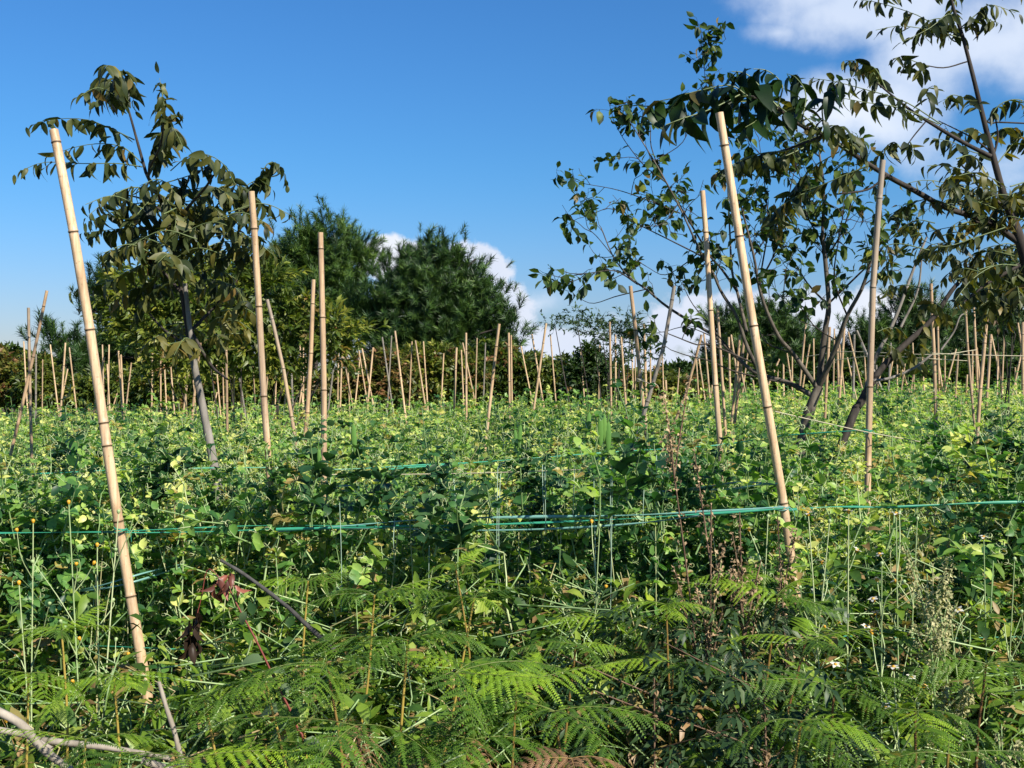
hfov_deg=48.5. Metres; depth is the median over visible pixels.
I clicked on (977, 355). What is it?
string
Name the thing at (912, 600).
flowering weed
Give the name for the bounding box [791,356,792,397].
bamboo pole
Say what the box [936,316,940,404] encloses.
bamboo pole
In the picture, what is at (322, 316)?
bamboo pole
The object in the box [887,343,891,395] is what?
bamboo pole
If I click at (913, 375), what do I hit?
bamboo pole
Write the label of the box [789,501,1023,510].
plastic tape
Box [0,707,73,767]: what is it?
dead branch
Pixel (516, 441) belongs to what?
pea plant
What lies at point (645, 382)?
string
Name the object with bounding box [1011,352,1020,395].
bamboo pole
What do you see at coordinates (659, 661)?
fern
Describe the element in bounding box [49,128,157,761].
bamboo pole
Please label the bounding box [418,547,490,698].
fern
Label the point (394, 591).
fern
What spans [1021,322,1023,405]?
bamboo pole
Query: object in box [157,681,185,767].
twig
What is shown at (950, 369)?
bamboo pole
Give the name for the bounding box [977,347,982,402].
bamboo pole
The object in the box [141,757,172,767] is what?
dead branch
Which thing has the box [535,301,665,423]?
airy shrub
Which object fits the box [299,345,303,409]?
bamboo pole
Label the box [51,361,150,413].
shrub
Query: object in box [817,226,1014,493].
leaning tree
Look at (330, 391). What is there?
bamboo pole
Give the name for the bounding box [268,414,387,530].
pea plant
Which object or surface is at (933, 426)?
pea plant
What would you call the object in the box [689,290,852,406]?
pine tree
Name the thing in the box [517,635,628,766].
fern
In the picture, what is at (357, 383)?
bamboo pole
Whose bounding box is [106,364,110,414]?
bamboo pole
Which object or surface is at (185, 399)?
bamboo pole
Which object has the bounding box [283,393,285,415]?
bamboo pole
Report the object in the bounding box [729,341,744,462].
bamboo pole
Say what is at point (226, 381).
bamboo pole
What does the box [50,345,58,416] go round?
bamboo pole
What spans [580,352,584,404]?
bamboo pole
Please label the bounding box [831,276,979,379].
pine tree
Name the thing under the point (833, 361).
bamboo pole
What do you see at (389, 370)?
bamboo pole
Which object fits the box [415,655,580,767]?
fern
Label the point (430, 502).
pea plant
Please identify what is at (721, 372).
bamboo pole
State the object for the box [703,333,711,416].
bamboo pole
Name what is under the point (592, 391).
shrub
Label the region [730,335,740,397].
bamboo pole
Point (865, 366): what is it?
bamboo pole
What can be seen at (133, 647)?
plastic tape
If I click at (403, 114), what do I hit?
sky
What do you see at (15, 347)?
shrub
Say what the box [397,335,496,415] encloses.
shrub
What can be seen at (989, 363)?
bamboo pole
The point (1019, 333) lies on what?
bamboo pole
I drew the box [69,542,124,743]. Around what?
flowering weed
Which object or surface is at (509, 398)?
bamboo pole
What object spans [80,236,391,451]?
bushy tree
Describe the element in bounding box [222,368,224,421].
bamboo pole
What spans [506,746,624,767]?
fern
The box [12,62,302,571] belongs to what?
leafy tree
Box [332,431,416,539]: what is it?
pea plant
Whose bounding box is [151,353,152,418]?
bamboo pole
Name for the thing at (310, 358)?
bamboo pole
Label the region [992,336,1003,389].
bamboo pole
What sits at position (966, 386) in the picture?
bamboo pole
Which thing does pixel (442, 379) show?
bamboo pole
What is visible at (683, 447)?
plastic tape
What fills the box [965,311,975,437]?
bamboo pole
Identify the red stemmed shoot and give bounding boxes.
[177,568,321,767]
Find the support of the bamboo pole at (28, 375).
on the ground
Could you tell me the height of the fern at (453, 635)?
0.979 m
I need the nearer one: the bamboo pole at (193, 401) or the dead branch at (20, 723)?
the dead branch at (20, 723)
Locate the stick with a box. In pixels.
[220,559,335,651]
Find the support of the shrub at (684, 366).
on the ground
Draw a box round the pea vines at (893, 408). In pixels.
[0,370,1023,525]
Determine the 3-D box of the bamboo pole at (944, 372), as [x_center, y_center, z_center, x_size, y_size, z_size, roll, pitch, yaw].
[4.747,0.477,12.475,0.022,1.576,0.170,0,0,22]
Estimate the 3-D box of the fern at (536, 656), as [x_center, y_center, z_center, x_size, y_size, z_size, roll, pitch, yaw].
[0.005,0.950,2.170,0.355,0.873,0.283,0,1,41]
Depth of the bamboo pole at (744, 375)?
12.40 m
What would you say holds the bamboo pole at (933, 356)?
on the ground
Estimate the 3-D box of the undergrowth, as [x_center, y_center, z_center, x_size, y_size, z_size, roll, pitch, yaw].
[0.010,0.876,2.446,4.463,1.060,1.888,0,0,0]
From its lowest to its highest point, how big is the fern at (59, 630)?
0.932 m
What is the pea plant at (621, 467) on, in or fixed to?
on the pea vines at (224, 514)
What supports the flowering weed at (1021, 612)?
on the ground
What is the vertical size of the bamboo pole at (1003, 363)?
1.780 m
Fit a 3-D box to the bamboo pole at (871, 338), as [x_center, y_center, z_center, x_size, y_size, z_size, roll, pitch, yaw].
[1.232,0.330,3.917,0.095,2.194,0.046,0,0,7]
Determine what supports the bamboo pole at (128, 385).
on the ground
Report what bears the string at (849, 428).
attached to the bamboo pole at (871, 338)
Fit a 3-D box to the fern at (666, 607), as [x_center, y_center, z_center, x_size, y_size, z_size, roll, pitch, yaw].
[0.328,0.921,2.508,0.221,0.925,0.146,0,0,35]
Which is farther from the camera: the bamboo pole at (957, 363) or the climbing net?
the bamboo pole at (957, 363)
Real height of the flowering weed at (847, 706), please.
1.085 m
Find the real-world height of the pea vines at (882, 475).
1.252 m
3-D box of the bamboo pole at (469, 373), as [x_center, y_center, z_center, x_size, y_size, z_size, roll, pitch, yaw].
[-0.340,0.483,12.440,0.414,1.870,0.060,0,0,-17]
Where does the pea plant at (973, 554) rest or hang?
on the undergrowth
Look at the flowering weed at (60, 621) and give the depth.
2.69 m
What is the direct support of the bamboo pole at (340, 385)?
on the ground
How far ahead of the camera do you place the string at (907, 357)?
7.27 m
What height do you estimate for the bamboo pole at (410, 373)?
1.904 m
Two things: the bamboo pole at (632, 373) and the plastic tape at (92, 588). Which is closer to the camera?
the plastic tape at (92, 588)
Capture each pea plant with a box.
[41,425,87,484]
[122,417,203,512]
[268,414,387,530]
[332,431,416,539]
[404,468,501,556]
[415,437,472,505]
[498,417,545,504]
[566,404,623,533]
[588,432,669,508]
[746,557,864,663]
[913,389,974,483]
[932,533,1006,582]
[942,420,1000,493]
[962,409,1023,494]
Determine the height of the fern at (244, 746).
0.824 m
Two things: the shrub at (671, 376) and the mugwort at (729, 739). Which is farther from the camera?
the shrub at (671, 376)
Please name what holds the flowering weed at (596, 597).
on the ground
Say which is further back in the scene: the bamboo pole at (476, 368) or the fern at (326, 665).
the bamboo pole at (476, 368)
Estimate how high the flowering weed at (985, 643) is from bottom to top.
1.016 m
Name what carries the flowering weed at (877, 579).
on the ground
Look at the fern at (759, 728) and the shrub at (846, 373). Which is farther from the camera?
the shrub at (846, 373)
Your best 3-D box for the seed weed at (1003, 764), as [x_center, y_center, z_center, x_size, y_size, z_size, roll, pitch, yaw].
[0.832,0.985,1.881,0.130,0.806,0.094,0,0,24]
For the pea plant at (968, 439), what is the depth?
3.50 m
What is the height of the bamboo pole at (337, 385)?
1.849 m
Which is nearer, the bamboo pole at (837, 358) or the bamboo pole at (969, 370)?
the bamboo pole at (969, 370)
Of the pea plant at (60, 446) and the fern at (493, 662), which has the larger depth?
the pea plant at (60, 446)
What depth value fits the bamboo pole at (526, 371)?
12.39 m
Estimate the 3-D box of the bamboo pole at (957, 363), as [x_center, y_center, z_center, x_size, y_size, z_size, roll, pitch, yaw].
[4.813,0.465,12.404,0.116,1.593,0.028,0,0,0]
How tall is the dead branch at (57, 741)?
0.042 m
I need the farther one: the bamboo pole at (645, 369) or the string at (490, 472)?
the bamboo pole at (645, 369)
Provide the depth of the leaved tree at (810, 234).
6.08 m
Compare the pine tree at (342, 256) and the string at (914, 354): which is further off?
the pine tree at (342, 256)
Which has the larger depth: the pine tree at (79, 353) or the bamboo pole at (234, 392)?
the pine tree at (79, 353)
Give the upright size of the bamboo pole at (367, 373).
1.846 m
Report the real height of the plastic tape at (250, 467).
0.023 m
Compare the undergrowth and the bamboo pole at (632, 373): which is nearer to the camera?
the undergrowth
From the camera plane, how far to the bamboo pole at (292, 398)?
12.38 m
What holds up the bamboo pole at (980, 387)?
on the ground
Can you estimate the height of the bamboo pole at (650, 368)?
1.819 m
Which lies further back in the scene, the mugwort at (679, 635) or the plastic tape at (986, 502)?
the plastic tape at (986, 502)
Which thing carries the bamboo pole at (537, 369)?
on the ground
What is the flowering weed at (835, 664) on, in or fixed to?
on the ground
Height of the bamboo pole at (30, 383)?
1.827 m
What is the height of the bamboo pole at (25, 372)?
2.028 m
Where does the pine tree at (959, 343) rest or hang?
on the ground
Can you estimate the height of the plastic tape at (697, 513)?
0.114 m
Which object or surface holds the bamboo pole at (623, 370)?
on the ground
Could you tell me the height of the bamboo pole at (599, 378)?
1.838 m
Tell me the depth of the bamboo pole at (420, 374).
12.34 m
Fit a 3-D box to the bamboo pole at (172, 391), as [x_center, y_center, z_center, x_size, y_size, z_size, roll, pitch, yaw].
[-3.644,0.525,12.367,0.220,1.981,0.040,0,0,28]
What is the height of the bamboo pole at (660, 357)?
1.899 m
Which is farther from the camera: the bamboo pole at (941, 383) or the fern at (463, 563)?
the bamboo pole at (941, 383)
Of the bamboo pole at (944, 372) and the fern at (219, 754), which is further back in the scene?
the bamboo pole at (944, 372)
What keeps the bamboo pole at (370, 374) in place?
on the ground
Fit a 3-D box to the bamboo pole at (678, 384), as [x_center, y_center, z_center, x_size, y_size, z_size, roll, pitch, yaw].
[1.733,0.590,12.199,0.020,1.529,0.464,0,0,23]
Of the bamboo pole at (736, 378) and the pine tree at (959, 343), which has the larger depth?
the pine tree at (959, 343)
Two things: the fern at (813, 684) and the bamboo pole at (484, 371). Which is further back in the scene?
the bamboo pole at (484, 371)
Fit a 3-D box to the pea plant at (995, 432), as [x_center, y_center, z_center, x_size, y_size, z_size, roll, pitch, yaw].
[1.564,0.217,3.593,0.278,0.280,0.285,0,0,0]
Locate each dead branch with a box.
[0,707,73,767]
[27,736,170,760]
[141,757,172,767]
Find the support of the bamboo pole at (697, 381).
on the ground
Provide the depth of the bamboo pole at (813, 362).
12.39 m
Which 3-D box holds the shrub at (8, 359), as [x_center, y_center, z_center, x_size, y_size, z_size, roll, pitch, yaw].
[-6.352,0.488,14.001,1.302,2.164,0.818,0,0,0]
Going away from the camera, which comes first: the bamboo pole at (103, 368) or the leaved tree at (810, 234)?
the leaved tree at (810, 234)
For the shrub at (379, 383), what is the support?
on the ground
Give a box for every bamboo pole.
[7,290,47,470]
[23,341,27,413]
[27,308,33,491]
[35,354,36,441]
[42,359,42,412]
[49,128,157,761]
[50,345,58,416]
[57,369,67,419]
[59,343,65,425]
[69,347,77,411]
[89,357,104,431]
[102,345,103,387]
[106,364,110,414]
[107,345,109,414]
[118,351,123,419]
[120,355,124,419]
[125,363,131,415]
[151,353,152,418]
[160,361,160,410]
[163,356,167,413]
[170,367,175,417]
[182,375,188,413]
[188,343,201,444]
[216,365,220,414]
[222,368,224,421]
[225,350,228,431]
[233,373,234,429]
[237,366,247,425]
[248,191,288,634]
[265,299,335,636]
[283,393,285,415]
[291,373,293,411]
[292,279,315,606]
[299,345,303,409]
[318,232,326,590]
[327,362,334,417]
[337,354,338,424]
[339,353,342,412]
[343,357,353,407]
[347,357,349,414]
[354,359,359,414]
[358,351,369,419]
[361,348,376,417]
[366,347,373,407]
[381,337,394,418]
[387,336,391,412]
[394,331,406,423]
[408,341,412,409]
[414,340,426,409]
[423,341,428,409]
[440,353,443,414]
[452,347,457,423]
[461,350,464,413]
[462,343,474,402]
[465,333,466,419]
[475,324,500,538]
[475,338,477,398]
[482,343,485,407]
[508,333,510,421]
[510,335,512,418]
[520,346,532,403]
[531,334,544,412]
[532,323,546,420]
[550,336,556,407]
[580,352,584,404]
[598,342,599,402]
[609,322,611,419]
[614,336,616,406]
[620,337,626,417]
[629,286,653,507]
[631,339,633,404]
[633,286,675,449]
[635,357,635,397]
[643,324,647,401]
[650,344,650,408]
[662,358,663,407]
[663,334,702,448]
[676,368,679,404]
[696,361,699,406]
[698,359,706,407]
[700,190,733,623]
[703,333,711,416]
[715,112,807,657]
[716,306,727,463]
[725,335,740,470]
[728,337,730,400]
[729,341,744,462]
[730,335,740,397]
[741,353,747,399]
[741,372,746,401]
[782,363,784,394]
[786,353,793,398]
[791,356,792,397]
[798,324,806,399]
[799,344,809,404]
[813,338,814,387]
[823,327,830,437]
[832,329,834,397]
[836,328,845,420]
[836,348,839,389]
[838,345,846,410]
[847,332,862,390]
[847,357,856,398]
[852,334,855,402]
[856,330,885,397]
[861,160,885,600]
[863,349,865,382]
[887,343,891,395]
[896,359,897,396]
[900,364,905,391]
[912,343,914,388]
[929,283,937,435]
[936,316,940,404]
[940,370,944,402]
[944,349,956,391]
[944,356,945,401]
[954,355,958,400]
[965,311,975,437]
[965,374,967,403]
[971,351,972,390]
[973,309,978,398]
[975,287,987,443]
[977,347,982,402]
[984,334,991,420]
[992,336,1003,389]
[996,353,998,407]
[1001,336,1004,397]
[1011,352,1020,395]
[1017,323,1020,346]
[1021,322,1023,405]
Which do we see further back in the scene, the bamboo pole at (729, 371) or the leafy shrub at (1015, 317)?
the bamboo pole at (729, 371)
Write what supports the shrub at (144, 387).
on the ground
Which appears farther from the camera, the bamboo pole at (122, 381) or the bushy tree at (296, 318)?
the bamboo pole at (122, 381)
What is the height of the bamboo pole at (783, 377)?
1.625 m
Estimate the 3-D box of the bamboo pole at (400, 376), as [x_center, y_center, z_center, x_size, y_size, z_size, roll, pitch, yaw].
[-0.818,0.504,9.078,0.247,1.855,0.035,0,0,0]
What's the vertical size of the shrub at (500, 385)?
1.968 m
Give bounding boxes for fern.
[0,669,101,767]
[0,729,185,767]
[8,601,127,762]
[34,671,198,767]
[66,745,326,767]
[131,682,283,767]
[182,673,357,767]
[184,624,425,767]
[204,737,341,767]
[205,717,442,767]
[244,569,367,757]
[282,621,496,767]
[300,573,453,767]
[371,724,573,767]
[394,587,544,766]
[400,649,629,767]
[403,682,674,767]
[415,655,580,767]
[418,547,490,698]
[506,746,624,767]
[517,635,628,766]
[542,613,686,757]
[587,653,729,764]
[606,596,712,742]
[684,563,779,766]
[703,577,848,765]
[715,712,900,767]
[727,617,878,758]
[735,663,944,767]
[839,706,1001,767]
[862,724,1023,767]
[873,652,1023,767]
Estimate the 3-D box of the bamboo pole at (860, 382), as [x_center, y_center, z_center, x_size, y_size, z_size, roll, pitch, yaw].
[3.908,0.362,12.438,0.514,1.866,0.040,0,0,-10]
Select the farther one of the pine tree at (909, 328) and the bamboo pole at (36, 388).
the pine tree at (909, 328)
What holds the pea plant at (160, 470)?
on the pea vines at (224, 514)
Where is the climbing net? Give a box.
[339,455,656,611]
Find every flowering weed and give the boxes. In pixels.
[0,519,57,767]
[3,580,34,755]
[30,500,95,737]
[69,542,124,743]
[71,509,142,760]
[560,519,607,767]
[731,514,791,723]
[784,512,839,728]
[797,519,859,718]
[819,509,870,737]
[854,561,928,765]
[866,629,934,767]
[868,511,920,745]
[875,516,941,765]
[938,592,984,765]
[955,535,1022,755]
[996,557,1023,762]
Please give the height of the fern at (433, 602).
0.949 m
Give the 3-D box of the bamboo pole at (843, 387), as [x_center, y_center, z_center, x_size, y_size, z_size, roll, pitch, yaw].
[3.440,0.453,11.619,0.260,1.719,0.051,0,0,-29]
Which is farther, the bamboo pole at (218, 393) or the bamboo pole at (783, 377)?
the bamboo pole at (783, 377)
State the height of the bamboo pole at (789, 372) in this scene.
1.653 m
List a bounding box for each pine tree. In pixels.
[15,307,110,419]
[53,240,303,412]
[248,193,391,406]
[332,221,539,415]
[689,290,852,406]
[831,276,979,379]
[936,305,1022,396]
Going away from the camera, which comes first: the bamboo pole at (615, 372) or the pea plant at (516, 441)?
the pea plant at (516, 441)
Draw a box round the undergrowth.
[0,507,1023,767]
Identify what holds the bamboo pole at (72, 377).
on the ground
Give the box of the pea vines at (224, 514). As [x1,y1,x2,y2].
[0,378,1023,767]
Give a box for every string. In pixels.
[265,467,692,474]
[637,378,658,387]
[775,411,928,443]
[806,349,976,356]
[834,356,966,360]
[932,353,1020,355]
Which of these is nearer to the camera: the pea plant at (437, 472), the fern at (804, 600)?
the fern at (804, 600)
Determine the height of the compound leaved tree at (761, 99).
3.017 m
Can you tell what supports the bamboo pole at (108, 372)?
on the ground
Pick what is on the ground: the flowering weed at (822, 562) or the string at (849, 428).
the flowering weed at (822, 562)
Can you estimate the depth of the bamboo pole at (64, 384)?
12.40 m
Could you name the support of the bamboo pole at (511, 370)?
on the ground
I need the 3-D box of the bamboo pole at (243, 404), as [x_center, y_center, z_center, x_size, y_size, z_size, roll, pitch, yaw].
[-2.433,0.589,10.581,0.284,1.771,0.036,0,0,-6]
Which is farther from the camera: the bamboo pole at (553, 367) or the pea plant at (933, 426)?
the bamboo pole at (553, 367)
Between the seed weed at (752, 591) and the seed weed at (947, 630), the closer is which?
the seed weed at (947, 630)
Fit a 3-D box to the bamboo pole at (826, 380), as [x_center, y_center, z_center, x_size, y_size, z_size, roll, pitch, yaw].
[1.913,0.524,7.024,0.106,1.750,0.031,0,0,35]
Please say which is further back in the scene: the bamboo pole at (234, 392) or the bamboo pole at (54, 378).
the bamboo pole at (54, 378)
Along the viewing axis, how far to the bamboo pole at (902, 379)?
12.40 m
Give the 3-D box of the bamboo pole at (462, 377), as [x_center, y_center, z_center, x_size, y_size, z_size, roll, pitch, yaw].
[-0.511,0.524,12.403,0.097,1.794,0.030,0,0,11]
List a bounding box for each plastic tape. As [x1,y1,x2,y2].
[0,525,403,541]
[27,462,464,474]
[51,645,241,653]
[60,561,197,595]
[276,505,794,531]
[389,429,876,469]
[657,481,777,492]
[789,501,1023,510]
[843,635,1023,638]
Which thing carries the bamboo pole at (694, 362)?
on the ground
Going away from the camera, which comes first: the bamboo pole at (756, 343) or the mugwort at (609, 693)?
the mugwort at (609, 693)
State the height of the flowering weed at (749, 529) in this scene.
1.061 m
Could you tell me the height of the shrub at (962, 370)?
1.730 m
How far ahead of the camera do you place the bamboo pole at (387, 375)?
10.76 m
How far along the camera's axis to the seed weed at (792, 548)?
2.75 m
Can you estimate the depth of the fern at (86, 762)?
1.79 m
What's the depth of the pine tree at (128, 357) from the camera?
15.29 m
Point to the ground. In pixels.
(316, 603)
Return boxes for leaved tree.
[528,11,933,475]
[629,0,1023,338]
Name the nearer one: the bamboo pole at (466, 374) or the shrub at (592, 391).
the bamboo pole at (466, 374)
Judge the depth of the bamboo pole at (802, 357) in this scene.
12.39 m
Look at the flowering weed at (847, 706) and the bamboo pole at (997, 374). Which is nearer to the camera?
the flowering weed at (847, 706)
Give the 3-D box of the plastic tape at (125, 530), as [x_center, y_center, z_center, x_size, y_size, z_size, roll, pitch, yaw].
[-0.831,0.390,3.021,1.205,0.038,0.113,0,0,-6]
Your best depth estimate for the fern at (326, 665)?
1.89 m
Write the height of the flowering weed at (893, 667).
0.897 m
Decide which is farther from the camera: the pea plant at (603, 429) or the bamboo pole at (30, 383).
the bamboo pole at (30, 383)
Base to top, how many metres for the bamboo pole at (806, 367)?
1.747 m
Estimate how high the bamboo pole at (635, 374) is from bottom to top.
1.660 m
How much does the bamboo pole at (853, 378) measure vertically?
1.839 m
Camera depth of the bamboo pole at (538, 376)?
9.83 m
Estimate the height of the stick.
0.182 m
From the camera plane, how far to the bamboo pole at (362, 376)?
12.40 m
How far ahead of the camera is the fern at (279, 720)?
1.71 m
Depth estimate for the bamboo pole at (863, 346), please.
12.38 m
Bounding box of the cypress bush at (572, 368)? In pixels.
[558,338,621,409]
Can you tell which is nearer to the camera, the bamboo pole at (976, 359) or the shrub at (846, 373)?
the bamboo pole at (976, 359)
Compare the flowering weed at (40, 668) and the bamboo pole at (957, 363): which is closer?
the flowering weed at (40, 668)
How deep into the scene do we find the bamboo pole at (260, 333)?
3.22 m
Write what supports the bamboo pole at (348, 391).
on the ground
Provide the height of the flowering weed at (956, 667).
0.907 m
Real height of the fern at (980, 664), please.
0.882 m
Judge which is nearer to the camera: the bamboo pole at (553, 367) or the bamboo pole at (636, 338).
the bamboo pole at (636, 338)
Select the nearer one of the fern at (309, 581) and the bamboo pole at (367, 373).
the fern at (309, 581)
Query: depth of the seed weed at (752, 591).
2.61 m
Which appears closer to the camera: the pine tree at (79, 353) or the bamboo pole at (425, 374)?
the bamboo pole at (425, 374)
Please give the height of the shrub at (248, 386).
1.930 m
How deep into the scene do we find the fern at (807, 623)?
2.30 m
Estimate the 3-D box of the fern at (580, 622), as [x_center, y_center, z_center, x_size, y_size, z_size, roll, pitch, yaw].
[0.232,0.950,2.549,0.310,0.866,0.172,0,0,24]
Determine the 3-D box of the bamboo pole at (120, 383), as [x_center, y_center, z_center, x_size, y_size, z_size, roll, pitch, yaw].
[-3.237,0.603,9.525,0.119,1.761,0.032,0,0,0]
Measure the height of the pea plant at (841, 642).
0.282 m
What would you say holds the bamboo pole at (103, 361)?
on the ground
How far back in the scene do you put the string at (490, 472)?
3.70 m
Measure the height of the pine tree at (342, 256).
4.320 m
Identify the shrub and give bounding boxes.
[0,343,32,416]
[1,340,45,419]
[7,351,87,415]
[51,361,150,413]
[127,354,228,419]
[204,356,320,412]
[304,342,423,413]
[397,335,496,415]
[445,337,542,411]
[505,349,571,407]
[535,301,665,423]
[552,356,643,408]
[619,365,712,408]
[652,355,799,403]
[772,355,900,397]
[884,347,1020,397]
[967,245,1023,432]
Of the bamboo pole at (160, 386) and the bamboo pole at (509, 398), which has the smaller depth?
the bamboo pole at (509, 398)
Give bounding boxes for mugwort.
[533,615,797,767]
[576,449,846,767]
[612,642,910,767]
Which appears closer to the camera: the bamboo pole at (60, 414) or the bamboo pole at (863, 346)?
the bamboo pole at (60, 414)
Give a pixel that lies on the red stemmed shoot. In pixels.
(191, 645)
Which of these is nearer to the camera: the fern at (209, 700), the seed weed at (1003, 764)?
the seed weed at (1003, 764)
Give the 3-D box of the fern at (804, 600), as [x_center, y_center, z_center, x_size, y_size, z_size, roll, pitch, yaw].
[0.596,0.909,2.541,0.293,0.948,0.204,0,0,34]
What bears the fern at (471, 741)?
on the ground
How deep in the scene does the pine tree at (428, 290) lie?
14.72 m
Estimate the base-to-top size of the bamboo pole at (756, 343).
2.168 m
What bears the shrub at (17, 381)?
on the ground
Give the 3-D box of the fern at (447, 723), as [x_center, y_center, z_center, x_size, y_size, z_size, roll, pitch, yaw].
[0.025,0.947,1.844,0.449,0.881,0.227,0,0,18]
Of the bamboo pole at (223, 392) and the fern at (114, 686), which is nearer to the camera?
the fern at (114, 686)
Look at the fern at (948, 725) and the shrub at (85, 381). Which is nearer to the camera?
the fern at (948, 725)
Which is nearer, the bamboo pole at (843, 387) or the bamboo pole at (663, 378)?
the bamboo pole at (843, 387)
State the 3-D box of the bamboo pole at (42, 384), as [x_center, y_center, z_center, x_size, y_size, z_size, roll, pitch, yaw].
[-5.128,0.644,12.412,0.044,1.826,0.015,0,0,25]
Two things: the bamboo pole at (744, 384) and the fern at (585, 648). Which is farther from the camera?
the bamboo pole at (744, 384)
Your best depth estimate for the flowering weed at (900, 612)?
2.65 m
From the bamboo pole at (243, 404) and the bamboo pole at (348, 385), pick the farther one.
the bamboo pole at (348, 385)
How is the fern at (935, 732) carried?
on the ground
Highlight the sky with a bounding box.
[0,0,1023,377]
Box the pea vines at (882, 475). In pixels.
[0,399,1023,690]
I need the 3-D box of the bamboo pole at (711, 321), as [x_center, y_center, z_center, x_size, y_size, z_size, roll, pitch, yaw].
[0.774,0.357,4.203,0.162,2.139,0.042,0,0,-14]
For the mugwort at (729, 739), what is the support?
on the ground
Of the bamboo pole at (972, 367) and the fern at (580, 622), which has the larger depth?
the bamboo pole at (972, 367)
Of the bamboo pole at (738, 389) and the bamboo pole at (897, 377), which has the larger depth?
the bamboo pole at (897, 377)
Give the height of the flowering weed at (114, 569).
1.085 m
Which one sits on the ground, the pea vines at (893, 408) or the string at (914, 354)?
the pea vines at (893, 408)
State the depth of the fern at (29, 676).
2.07 m
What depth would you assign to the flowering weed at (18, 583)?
2.50 m
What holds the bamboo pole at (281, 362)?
on the ground
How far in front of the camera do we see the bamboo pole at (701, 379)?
12.39 m
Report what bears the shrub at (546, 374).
on the ground
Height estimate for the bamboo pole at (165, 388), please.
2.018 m
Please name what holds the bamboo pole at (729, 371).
on the ground
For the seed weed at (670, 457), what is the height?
1.404 m
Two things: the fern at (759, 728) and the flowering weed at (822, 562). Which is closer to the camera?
the fern at (759, 728)
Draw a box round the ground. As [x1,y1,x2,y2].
[0,381,1014,767]
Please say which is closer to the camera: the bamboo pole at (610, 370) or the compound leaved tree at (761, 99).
the compound leaved tree at (761, 99)
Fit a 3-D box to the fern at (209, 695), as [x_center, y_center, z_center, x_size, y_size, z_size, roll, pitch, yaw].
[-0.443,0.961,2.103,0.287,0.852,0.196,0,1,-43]
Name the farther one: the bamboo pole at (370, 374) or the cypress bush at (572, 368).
the cypress bush at (572, 368)
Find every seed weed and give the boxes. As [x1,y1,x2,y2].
[658,375,715,697]
[725,512,763,724]
[773,517,809,725]
[900,542,968,767]
[924,613,990,767]
[975,732,1023,767]
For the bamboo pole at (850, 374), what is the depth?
12.40 m
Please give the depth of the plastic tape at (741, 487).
3.18 m
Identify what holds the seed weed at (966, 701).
on the ground
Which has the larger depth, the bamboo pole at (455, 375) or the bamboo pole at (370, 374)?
the bamboo pole at (370, 374)
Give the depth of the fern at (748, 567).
2.75 m
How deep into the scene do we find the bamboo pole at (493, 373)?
6.00 m
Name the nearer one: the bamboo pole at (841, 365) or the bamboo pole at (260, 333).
the bamboo pole at (260, 333)

